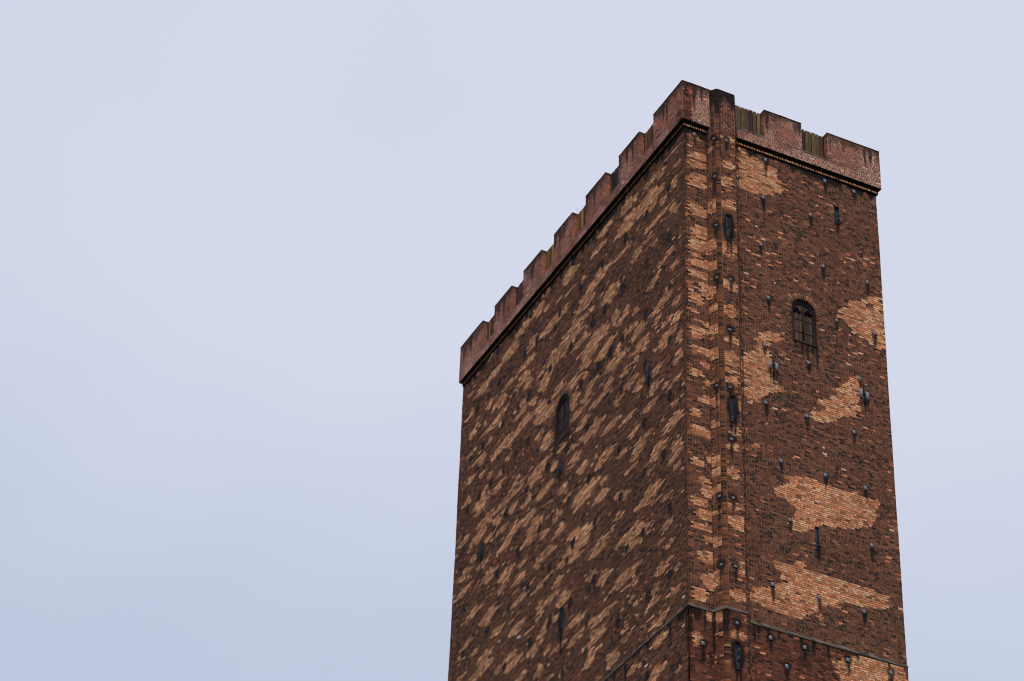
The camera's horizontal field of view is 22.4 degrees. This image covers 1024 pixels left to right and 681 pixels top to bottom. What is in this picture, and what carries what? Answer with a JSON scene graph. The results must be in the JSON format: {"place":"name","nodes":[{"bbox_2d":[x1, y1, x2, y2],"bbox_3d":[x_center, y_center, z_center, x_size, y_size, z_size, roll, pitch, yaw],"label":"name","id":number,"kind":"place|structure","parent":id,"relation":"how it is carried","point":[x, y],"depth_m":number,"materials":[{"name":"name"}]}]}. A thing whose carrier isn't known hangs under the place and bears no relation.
{"place":"outdoors","nodes":[
{"label":"outdoors","id":0,"kind":"place"},
{"bbox_2d":[0,0,1023,680],"label":"sky","id":1,"kind":"structure","parent":0,"point":[251,250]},
{"bbox_2d":[448,80,908,680],"bbox_3d":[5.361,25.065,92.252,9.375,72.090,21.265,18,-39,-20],"label":"brick tower","id":2,"kind":"structure","parent":0,"point":[676,456],"depth_m":100.17,"materials":[{"name":"brick"}]},
{"bbox_2d":[558,607,562,634],"bbox_3d":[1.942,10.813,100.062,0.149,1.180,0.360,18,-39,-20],"label":"slit window","id":3,"kind":"structure","parent":2,"relation":"in","point":[561,610],"depth_m":100.12,"materials":[{"name":"black glass"}]},
{"bbox_2d":[552,388,572,446],"bbox_3d":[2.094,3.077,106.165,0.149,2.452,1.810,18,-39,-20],"label":"arched window","id":4,"kind":"structure","parent":2,"relation":"in","point":[559,416],"depth_m":106.32,"materials":[{"name":"glass"}]},
{"bbox_2d":[726,214,732,241],"bbox_3d":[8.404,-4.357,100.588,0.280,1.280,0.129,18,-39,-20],"label":"slit window","id":5,"kind":"structure","parent":2,"relation":"in","point":[728,218],"depth_m":100.59,"materials":[{"name":"black glass"}]},
{"bbox_2d":[730,395,736,422],"bbox_3d":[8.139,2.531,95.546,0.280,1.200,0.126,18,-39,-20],"label":"slit window","id":6,"kind":"structure","parent":2,"relation":"in","point":[732,399],"depth_m":95.56,"materials":[{"name":"black glass"}]},
{"bbox_2d":[735,642,741,670],"bbox_3d":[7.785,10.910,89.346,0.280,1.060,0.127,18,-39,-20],"label":"slit window","id":7,"kind":"structure","parent":2,"relation":"in","point":[737,645],"depth_m":89.38,"materials":[{"name":"black glass"}]},
{"bbox_2d":[786,293,820,347],"bbox_3d":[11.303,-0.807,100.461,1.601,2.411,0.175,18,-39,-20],"label":"arched window","id":8,"kind":"structure","parent":2,"relation":"in","point":[808,315],"depth_m":100.56,"materials":[{"name":"wood"}]},
{"bbox_2d":[815,526,820,550],"bbox_3d":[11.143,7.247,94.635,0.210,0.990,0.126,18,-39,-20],"label":"slit window","id":9,"kind":"structure","parent":2,"relation":"in","point":[816,528],"depth_m":94.64,"materials":[{"name":"black glass"}]},
{"bbox_2d":[834,207,840,223],"bbox_3d":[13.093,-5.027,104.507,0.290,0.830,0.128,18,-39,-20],"label":"slit window","id":10,"kind":"structure","parent":2,"relation":"in","point":[836,210],"depth_m":104.52,"materials":[{"name":"black metal"}]}
]}

